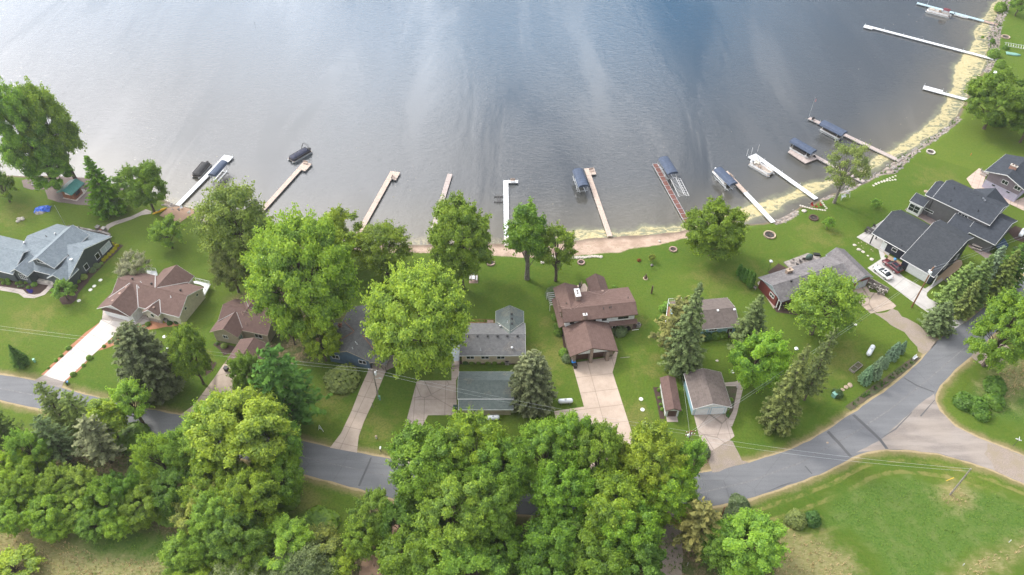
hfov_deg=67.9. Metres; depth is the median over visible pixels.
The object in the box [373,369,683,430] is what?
power line
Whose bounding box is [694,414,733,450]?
driveway
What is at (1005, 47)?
shrub
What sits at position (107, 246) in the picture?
window
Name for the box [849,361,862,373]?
planter box
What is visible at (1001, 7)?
shrub
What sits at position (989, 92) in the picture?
maple tree
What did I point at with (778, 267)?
garden bed
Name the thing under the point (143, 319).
walkway
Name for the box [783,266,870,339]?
locust tree
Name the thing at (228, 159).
dock
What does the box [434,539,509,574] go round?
maple tree
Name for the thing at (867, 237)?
patio
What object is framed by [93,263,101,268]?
shrub
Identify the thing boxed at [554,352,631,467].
driveway
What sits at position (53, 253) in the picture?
lake house
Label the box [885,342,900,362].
blue spruce
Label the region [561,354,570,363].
shrub
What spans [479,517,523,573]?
maple tree
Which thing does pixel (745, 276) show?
arborvitae
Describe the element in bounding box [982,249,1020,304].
spruce tree
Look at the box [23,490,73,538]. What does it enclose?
maple tree
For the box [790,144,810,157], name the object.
pontoon boat
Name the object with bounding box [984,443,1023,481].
gravel road
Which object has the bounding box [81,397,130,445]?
poplar tree
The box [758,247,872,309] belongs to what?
ranch house
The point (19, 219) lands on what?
campfire stones
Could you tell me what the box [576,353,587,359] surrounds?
garage door
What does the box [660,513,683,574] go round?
gravel track
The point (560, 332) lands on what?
shrub
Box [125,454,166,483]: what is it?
shrub
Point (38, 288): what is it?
garden bed
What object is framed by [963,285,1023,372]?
cottonwood tree
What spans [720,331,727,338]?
shrub
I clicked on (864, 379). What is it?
blue spruce
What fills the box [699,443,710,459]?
shrub
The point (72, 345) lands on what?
garden bed
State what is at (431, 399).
driveway
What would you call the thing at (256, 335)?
window
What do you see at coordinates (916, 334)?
gravel drive
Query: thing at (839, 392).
shrub
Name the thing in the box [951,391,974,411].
shrub
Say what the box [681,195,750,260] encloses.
maple tree
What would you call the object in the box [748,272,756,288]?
arborvitae
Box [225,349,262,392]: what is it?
maple tree
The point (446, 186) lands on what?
dock
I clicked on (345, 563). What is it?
sapling
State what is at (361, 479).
road seam
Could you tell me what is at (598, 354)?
garage door
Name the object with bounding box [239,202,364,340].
maple tree
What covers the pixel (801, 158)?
dock platform
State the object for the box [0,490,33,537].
maple tree
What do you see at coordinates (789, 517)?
shrub
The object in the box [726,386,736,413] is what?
garden bed
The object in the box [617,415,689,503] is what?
cottonwood tree
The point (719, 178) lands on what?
pontoon boat
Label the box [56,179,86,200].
lakeside bar hut
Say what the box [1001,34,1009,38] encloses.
fire ring
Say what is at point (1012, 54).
rowing boat
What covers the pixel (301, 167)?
dock
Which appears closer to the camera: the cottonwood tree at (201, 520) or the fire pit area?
the cottonwood tree at (201, 520)
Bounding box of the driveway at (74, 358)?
[44,320,120,381]
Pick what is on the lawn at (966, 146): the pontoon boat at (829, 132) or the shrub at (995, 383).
the shrub at (995, 383)
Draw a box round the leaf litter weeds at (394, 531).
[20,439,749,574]
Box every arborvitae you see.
[736,264,742,275]
[739,268,746,280]
[742,269,749,282]
[745,270,753,286]
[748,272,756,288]
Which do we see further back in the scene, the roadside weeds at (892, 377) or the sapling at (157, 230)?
the sapling at (157, 230)
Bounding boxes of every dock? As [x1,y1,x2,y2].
[176,154,232,205]
[263,162,311,211]
[356,171,399,232]
[427,172,452,240]
[503,180,517,245]
[584,168,611,236]
[652,162,687,221]
[726,171,775,222]
[748,154,817,199]
[808,117,900,161]
[813,155,864,182]
[863,25,995,60]
[916,2,997,25]
[922,85,966,100]
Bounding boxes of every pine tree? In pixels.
[0,410,24,450]
[29,414,80,464]
[33,381,73,429]
[56,389,89,437]
[71,413,126,466]
[247,342,332,437]
[648,295,705,357]
[667,496,721,561]
[799,326,839,400]
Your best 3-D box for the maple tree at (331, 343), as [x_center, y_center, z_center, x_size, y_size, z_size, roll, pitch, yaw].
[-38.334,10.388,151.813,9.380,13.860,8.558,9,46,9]
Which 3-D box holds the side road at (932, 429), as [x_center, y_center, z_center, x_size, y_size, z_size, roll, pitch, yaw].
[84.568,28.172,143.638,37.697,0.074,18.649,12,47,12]
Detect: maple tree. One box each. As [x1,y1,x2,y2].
[0,448,27,487]
[0,475,36,512]
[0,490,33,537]
[1,426,52,469]
[6,451,59,496]
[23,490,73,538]
[33,515,73,543]
[34,461,85,504]
[47,489,94,532]
[64,462,98,498]
[72,503,106,543]
[78,473,126,525]
[98,468,143,506]
[98,507,132,541]
[109,159,169,212]
[114,479,163,532]
[129,431,186,480]
[149,464,193,519]
[150,424,194,474]
[156,527,214,574]
[165,321,213,384]
[166,476,215,534]
[167,563,214,574]
[176,456,242,507]
[184,524,216,566]
[210,535,268,574]
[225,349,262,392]
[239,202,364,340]
[248,449,307,505]
[252,410,302,468]
[258,512,314,574]
[273,299,302,344]
[299,315,342,362]
[320,203,368,257]
[340,512,383,561]
[346,485,394,538]
[360,256,476,380]
[374,522,440,574]
[376,494,420,552]
[388,558,439,574]
[401,527,469,574]
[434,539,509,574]
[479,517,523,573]
[506,556,552,574]
[510,532,574,574]
[520,506,590,572]
[564,514,634,574]
[596,531,666,574]
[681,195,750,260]
[695,520,746,574]
[712,506,790,574]
[726,327,795,393]
[961,64,1023,129]
[1006,106,1023,142]
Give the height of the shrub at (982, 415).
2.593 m
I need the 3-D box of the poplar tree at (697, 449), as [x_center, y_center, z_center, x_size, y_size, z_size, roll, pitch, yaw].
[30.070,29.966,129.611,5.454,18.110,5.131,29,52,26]
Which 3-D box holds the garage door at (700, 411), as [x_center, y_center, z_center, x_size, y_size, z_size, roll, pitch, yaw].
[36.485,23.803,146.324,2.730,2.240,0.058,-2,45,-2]
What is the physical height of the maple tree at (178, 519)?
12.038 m
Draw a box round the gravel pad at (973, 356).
[971,344,1008,366]
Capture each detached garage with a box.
[457,371,513,414]
[684,368,731,414]
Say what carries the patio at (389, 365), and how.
on the lawn at (966, 146)
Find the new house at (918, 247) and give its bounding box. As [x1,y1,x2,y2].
[869,210,973,285]
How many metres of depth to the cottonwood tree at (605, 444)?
124.05 m
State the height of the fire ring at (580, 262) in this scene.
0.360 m
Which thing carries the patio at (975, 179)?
on the lawn at (966, 146)
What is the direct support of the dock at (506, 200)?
in the water
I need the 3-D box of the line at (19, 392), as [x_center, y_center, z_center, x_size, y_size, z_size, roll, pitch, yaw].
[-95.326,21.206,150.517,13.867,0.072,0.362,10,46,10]
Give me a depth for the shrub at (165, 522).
130.20 m
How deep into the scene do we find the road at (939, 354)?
141.94 m
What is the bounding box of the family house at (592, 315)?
[552,273,637,362]
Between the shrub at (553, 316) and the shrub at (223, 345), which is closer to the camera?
the shrub at (223, 345)
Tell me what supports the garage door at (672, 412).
in the garden shed
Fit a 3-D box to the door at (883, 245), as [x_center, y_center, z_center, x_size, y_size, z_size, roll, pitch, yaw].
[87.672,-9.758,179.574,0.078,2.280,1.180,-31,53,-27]
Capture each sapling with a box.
[0,170,19,202]
[0,543,47,574]
[49,278,77,299]
[112,248,152,278]
[147,213,186,248]
[306,521,343,565]
[317,547,356,574]
[649,254,655,260]
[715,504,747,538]
[821,216,835,228]
[870,198,882,206]
[1008,0,1023,15]
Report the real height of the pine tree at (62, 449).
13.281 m
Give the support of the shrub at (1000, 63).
on the lawn at (966, 146)
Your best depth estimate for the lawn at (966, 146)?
155.13 m
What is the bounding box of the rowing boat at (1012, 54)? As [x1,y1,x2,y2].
[1006,51,1020,55]
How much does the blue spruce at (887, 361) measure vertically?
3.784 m
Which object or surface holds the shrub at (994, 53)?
on the lawn at (966, 146)
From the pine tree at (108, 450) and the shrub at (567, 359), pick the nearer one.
the pine tree at (108, 450)
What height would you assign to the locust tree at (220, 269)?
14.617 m
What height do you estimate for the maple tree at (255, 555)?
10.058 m
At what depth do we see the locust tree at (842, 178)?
182.78 m
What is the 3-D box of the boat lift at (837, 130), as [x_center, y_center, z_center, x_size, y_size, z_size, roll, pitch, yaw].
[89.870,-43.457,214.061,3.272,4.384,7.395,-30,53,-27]
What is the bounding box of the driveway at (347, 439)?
[330,367,385,452]
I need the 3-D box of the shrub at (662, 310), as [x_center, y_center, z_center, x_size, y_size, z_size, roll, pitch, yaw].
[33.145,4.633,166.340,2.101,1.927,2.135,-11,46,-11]
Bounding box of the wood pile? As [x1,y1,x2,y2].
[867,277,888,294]
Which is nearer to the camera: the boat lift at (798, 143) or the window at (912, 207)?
the window at (912, 207)
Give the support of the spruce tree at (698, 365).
on the lawn at (966, 146)
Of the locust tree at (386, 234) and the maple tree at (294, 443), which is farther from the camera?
the locust tree at (386, 234)
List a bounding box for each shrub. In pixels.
[30,282,37,286]
[64,345,71,350]
[80,274,87,279]
[86,355,92,360]
[88,267,96,272]
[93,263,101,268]
[116,421,151,454]
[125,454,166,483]
[153,514,188,527]
[220,343,227,348]
[267,481,300,514]
[302,505,340,528]
[323,362,360,394]
[438,517,459,530]
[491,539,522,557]
[545,286,554,301]
[551,313,556,320]
[553,323,562,329]
[553,328,562,336]
[558,348,567,356]
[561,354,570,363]
[614,325,627,337]
[658,304,666,312]
[658,515,666,528]
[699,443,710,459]
[700,332,711,341]
[711,331,720,340]
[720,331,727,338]
[728,492,750,510]
[783,508,806,529]
[804,510,821,528]
[831,388,842,398]
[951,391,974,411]
[968,396,988,415]
[973,408,991,422]
[982,375,1007,396]
[982,392,1005,411]
[986,48,1000,58]
[988,111,1007,126]
[993,1,1007,12]
[994,59,1006,68]
[1001,45,1008,49]
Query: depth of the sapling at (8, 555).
123.46 m
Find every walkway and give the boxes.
[0,281,52,297]
[102,311,149,325]
[105,209,150,230]
[725,380,744,425]
[879,250,885,259]
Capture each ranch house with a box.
[97,265,209,323]
[210,292,282,369]
[450,305,525,365]
[665,297,738,336]
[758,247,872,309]
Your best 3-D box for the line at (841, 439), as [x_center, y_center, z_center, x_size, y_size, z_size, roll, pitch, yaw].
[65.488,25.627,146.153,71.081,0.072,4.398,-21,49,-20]
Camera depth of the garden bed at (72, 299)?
172.07 m
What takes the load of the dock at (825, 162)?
in the water
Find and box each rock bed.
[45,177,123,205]
[884,252,901,264]
[905,207,935,224]
[936,260,961,280]
[968,245,991,257]
[1008,226,1023,241]
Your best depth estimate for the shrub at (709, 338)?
159.79 m
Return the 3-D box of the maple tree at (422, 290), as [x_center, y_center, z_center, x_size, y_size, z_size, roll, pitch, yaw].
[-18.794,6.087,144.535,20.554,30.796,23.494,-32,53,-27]
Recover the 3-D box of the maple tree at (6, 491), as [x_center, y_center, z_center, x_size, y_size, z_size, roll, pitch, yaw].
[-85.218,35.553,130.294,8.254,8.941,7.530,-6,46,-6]
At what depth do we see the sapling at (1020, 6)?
261.11 m
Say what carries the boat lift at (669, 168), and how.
in the water
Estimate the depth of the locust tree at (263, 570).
118.45 m
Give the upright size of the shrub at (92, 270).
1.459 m
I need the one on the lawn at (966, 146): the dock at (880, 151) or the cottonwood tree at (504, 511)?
the cottonwood tree at (504, 511)
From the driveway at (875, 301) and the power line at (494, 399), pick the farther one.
the driveway at (875, 301)
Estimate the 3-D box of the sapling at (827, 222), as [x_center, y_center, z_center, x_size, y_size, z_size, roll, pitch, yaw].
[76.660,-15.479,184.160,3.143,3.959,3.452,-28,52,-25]
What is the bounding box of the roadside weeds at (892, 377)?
[853,359,913,404]
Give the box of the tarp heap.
[34,205,50,214]
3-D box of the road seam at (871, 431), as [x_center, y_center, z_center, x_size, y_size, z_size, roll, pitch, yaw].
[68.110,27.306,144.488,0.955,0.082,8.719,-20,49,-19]
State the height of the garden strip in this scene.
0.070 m
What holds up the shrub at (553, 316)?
on the lawn at (966, 146)
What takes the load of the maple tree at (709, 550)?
on the lawn at (966, 146)
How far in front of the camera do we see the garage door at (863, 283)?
170.46 m
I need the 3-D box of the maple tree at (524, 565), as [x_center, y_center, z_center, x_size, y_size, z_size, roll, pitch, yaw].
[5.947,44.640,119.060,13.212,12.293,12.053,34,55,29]
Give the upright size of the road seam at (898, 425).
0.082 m
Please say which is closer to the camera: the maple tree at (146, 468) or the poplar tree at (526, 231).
the maple tree at (146, 468)
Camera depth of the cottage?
154.89 m
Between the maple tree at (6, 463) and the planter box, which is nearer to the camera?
the maple tree at (6, 463)
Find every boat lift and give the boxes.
[208,160,228,181]
[572,168,589,191]
[658,156,677,179]
[671,178,688,196]
[714,167,737,190]
[789,138,816,157]
[819,120,847,140]
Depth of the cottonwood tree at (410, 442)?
121.58 m
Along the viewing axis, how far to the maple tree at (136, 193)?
180.52 m
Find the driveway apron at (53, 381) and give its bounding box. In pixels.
[34,375,63,387]
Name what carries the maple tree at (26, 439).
on the lawn at (966, 146)
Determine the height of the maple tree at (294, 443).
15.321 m
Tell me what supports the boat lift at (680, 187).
in the water
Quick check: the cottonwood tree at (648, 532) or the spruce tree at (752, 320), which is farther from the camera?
the spruce tree at (752, 320)
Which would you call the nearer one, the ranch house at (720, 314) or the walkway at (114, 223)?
the ranch house at (720, 314)
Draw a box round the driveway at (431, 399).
[405,366,458,462]
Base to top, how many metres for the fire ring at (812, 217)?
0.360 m
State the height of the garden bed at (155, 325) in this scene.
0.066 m
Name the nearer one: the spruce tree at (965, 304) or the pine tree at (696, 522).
the pine tree at (696, 522)
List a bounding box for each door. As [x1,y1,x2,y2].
[109,312,130,320]
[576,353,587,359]
[593,352,603,357]
[667,410,677,415]
[694,407,709,414]
[710,407,725,413]
[855,279,867,288]
[880,241,886,249]
[905,264,929,282]
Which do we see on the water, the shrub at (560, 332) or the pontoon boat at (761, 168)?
the pontoon boat at (761, 168)
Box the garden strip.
[845,357,919,410]
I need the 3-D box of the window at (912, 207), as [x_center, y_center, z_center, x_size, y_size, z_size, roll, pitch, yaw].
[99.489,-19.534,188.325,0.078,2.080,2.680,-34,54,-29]
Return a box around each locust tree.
[183,176,278,270]
[205,244,249,294]
[208,550,269,574]
[266,537,339,574]
[356,218,417,278]
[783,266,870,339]
[820,139,872,203]
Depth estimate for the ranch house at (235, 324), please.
158.51 m
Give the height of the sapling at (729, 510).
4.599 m
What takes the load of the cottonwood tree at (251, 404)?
on the lawn at (966, 146)
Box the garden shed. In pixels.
[660,375,681,421]
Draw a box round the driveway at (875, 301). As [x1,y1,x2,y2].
[852,286,895,313]
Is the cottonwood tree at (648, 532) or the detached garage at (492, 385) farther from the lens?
the detached garage at (492, 385)
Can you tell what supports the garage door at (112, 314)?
in the ranch house at (174, 293)
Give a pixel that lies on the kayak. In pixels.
(159, 210)
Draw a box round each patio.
[368,355,399,371]
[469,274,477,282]
[577,284,586,291]
[784,253,819,267]
[857,221,889,254]
[967,168,1023,210]
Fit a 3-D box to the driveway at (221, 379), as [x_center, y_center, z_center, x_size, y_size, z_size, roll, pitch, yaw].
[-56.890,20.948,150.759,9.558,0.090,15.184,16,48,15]
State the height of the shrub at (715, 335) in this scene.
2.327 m
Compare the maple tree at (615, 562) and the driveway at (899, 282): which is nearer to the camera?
the maple tree at (615, 562)
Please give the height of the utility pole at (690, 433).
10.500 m
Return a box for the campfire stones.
[16,217,24,222]
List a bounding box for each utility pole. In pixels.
[368,368,380,398]
[684,430,695,454]
[911,266,934,307]
[949,468,971,494]
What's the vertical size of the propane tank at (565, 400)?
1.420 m
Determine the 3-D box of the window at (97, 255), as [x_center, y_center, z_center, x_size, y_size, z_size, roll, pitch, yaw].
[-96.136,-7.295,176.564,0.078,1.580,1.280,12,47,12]
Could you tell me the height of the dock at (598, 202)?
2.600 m
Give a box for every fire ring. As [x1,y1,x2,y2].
[577,259,584,264]
[669,246,676,251]
[763,230,775,238]
[809,214,818,220]
[926,149,934,154]
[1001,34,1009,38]
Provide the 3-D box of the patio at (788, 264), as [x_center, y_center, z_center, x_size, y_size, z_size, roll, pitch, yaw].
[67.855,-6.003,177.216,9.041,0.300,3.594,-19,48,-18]
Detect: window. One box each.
[18,274,27,279]
[83,263,89,270]
[94,252,100,259]
[100,241,111,254]
[254,334,262,338]
[358,359,366,364]
[908,203,920,213]
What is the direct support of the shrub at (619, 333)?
on the garden bed
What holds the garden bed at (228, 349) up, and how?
on the lawn at (966, 146)
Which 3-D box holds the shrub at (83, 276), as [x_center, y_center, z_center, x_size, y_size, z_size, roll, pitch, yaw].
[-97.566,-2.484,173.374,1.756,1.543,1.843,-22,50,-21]
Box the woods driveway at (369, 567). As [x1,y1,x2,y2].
[359,500,398,574]
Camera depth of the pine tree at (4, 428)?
137.18 m
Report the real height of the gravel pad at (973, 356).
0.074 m
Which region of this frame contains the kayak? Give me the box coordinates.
[153,207,166,213]
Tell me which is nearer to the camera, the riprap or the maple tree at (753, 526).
the maple tree at (753, 526)
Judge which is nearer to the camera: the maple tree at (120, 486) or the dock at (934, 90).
the maple tree at (120, 486)
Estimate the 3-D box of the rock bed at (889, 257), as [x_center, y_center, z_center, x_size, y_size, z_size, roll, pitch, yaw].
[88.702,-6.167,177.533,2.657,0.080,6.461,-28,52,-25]
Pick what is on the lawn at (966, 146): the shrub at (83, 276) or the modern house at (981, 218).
the modern house at (981, 218)
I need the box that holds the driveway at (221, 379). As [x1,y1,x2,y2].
[181,364,246,415]
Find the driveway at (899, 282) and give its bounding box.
[868,259,965,327]
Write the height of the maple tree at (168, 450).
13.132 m
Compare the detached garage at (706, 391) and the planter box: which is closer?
the detached garage at (706, 391)
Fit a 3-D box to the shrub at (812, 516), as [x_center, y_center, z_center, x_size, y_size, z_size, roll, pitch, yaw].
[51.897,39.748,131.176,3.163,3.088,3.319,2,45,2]
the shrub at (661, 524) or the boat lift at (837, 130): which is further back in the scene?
the boat lift at (837, 130)
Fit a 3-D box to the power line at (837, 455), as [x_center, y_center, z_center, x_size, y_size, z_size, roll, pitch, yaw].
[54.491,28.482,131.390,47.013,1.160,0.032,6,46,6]
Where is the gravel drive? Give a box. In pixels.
[875,309,937,353]
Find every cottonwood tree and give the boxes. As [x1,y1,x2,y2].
[0,76,66,186]
[6,75,87,178]
[23,153,74,190]
[176,388,246,463]
[179,383,300,487]
[184,486,254,542]
[200,508,274,567]
[211,207,248,263]
[214,465,281,531]
[384,419,474,520]
[407,470,499,560]
[426,190,496,288]
[427,404,512,473]
[451,466,521,542]
[461,432,535,512]
[513,416,579,486]
[527,455,598,521]
[545,408,598,469]
[567,418,625,473]
[570,462,650,547]
[594,493,666,566]
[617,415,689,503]
[640,455,701,529]
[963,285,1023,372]
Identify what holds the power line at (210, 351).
attached to the utility pole at (374, 372)
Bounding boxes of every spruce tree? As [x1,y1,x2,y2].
[8,344,30,368]
[83,155,127,220]
[111,319,185,405]
[508,349,557,418]
[657,282,706,377]
[668,330,704,374]
[726,294,768,359]
[755,344,810,437]
[917,300,957,339]
[931,261,973,308]
[953,279,980,320]
[955,254,994,310]
[973,245,1006,300]
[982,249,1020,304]
[999,241,1023,289]
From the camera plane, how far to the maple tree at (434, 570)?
116.80 m
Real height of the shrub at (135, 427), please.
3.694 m
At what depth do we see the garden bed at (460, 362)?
156.03 m
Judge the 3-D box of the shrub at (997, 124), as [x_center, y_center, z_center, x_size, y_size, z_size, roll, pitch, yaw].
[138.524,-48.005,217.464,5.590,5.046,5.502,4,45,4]
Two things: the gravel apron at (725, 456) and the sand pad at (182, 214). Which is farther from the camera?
the sand pad at (182, 214)
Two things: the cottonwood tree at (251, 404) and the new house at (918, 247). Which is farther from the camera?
the new house at (918, 247)
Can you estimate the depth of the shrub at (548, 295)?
168.20 m
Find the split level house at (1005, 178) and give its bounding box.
[982,154,1023,201]
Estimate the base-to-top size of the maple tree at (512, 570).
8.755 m
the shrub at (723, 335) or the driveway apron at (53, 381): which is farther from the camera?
the shrub at (723, 335)
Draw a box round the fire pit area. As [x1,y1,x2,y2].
[22,179,43,189]
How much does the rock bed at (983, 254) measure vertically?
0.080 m
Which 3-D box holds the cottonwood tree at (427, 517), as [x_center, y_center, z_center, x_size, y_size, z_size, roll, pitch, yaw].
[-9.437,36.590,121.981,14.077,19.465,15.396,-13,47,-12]
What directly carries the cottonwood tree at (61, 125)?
on the lawn at (966, 146)
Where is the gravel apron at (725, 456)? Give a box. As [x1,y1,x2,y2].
[709,440,748,472]
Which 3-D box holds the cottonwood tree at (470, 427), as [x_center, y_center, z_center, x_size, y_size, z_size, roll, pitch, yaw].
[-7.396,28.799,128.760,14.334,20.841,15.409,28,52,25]
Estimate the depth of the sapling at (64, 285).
165.71 m
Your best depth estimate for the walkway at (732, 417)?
149.63 m
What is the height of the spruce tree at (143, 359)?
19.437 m
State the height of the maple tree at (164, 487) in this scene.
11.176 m
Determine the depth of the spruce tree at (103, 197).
184.30 m
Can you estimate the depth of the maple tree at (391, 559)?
117.71 m
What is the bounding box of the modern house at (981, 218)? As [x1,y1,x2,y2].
[907,180,1017,252]
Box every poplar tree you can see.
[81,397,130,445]
[97,376,154,423]
[500,196,548,280]
[540,219,578,281]
[678,435,707,478]
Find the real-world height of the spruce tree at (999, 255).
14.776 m
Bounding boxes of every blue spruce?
[857,365,873,386]
[871,356,884,381]
[883,356,889,369]
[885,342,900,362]
[899,341,906,354]
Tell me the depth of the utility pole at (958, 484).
132.04 m
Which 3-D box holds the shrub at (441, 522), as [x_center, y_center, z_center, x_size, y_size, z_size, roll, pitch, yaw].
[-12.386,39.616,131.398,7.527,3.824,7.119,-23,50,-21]
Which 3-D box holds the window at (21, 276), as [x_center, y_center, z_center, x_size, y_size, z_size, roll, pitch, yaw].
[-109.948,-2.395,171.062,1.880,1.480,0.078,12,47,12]
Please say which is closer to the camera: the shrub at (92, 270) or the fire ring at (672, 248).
the shrub at (92, 270)
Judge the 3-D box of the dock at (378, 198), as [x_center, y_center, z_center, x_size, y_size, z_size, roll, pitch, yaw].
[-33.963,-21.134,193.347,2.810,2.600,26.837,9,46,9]
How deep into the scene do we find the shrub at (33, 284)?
171.49 m
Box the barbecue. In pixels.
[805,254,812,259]
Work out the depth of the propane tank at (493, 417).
145.38 m
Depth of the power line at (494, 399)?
140.66 m
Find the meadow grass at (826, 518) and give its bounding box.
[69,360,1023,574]
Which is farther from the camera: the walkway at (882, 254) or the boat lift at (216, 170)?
the boat lift at (216, 170)
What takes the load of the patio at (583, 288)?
on the lawn at (966, 146)
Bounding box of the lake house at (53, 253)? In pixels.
[0,224,113,286]
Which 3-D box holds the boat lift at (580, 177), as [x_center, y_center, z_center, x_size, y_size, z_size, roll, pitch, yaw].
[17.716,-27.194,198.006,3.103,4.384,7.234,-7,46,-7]
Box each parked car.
[873,265,892,279]
[882,258,902,273]
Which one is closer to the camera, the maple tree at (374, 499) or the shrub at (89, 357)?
the maple tree at (374, 499)
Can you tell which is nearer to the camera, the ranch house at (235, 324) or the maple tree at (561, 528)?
the maple tree at (561, 528)
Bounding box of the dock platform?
[788,149,816,163]
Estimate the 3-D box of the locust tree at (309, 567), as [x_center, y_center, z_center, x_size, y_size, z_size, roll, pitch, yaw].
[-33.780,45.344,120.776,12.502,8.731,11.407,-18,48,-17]
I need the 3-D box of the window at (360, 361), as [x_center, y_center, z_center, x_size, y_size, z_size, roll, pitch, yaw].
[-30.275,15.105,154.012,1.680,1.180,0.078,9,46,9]
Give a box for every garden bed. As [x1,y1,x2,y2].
[0,280,47,294]
[41,323,98,374]
[59,241,122,304]
[64,321,185,381]
[201,361,216,375]
[213,342,234,355]
[459,361,514,364]
[562,330,566,347]
[653,387,664,418]
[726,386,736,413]
[768,263,785,273]
[774,301,805,314]
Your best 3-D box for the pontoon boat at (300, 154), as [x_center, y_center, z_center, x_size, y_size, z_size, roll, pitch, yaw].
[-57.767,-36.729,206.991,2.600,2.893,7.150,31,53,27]
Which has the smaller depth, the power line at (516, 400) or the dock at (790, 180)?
the power line at (516, 400)
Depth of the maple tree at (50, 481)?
128.25 m
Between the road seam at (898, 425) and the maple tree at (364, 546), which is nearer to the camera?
the maple tree at (364, 546)
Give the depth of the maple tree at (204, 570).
119.12 m
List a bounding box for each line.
[0,388,38,396]
[1,329,365,371]
[3,326,364,368]
[300,456,389,476]
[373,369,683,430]
[382,374,683,433]
[692,273,927,432]
[693,269,930,429]
[693,439,960,470]
[696,435,966,468]
[700,345,967,492]
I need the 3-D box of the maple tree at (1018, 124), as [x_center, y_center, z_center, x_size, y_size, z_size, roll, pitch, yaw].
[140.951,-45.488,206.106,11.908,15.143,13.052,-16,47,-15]
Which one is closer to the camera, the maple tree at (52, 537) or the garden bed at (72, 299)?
the maple tree at (52, 537)
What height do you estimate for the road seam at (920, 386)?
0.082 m
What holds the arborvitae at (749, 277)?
on the lawn at (966, 146)
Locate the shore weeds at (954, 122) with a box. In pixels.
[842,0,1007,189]
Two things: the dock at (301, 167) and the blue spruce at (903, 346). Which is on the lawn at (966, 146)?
the blue spruce at (903, 346)
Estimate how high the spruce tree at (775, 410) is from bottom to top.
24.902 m
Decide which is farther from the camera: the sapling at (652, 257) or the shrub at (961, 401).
the sapling at (652, 257)
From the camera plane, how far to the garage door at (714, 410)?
146.41 m
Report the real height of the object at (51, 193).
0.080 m
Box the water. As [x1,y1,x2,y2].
[0,0,1001,244]
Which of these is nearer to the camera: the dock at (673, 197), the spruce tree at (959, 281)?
the spruce tree at (959, 281)
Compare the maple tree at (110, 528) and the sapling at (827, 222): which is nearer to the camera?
the maple tree at (110, 528)
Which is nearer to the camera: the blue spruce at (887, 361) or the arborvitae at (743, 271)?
the blue spruce at (887, 361)
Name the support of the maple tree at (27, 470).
on the lawn at (966, 146)
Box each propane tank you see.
[487,415,499,420]
[558,398,572,404]
[866,344,874,356]
[1018,228,1023,236]
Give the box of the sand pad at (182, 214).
[160,206,193,221]
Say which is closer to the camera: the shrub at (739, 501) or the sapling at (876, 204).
the shrub at (739, 501)
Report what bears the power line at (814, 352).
attached to the utility pole at (690, 433)
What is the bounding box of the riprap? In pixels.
[161,0,1009,224]
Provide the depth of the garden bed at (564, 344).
160.09 m
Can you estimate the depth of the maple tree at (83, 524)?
125.97 m
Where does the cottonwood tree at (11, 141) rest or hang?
on the lawn at (966, 146)
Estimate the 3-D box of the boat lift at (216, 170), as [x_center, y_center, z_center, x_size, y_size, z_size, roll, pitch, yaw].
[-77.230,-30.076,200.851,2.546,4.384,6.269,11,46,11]
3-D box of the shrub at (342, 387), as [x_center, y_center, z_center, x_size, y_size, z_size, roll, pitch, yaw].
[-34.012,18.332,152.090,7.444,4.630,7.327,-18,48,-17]
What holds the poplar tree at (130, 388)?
on the lawn at (966, 146)
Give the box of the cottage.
[326,305,390,373]
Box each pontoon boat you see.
[192,161,211,178]
[288,143,311,162]
[712,167,725,185]
[748,156,773,176]
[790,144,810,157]
[820,126,842,138]
[926,7,950,17]
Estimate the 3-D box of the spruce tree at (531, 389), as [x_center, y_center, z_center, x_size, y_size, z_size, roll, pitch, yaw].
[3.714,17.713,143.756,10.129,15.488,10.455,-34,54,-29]
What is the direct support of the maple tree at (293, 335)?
on the lawn at (966, 146)
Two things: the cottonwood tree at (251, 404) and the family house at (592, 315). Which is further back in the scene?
the family house at (592, 315)
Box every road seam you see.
[358,457,371,485]
[827,431,851,456]
[852,414,887,448]
[883,412,911,436]
[905,378,933,391]
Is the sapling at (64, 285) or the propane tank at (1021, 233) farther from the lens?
the propane tank at (1021, 233)
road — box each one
[0,276,1023,514]
[856,394,1023,482]
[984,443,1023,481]
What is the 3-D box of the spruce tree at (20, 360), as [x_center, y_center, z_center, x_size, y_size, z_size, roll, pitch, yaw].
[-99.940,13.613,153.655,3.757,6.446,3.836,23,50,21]
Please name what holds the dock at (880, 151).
in the water
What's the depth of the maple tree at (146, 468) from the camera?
129.61 m
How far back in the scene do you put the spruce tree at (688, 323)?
146.55 m
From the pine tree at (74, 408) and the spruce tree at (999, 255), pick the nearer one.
the pine tree at (74, 408)
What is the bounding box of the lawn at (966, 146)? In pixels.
[0,0,1023,574]
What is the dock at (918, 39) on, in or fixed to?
in the water
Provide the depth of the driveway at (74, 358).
158.43 m
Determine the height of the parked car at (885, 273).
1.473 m
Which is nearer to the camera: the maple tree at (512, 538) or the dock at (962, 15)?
the maple tree at (512, 538)
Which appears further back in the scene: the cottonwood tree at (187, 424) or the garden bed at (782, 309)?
the garden bed at (782, 309)

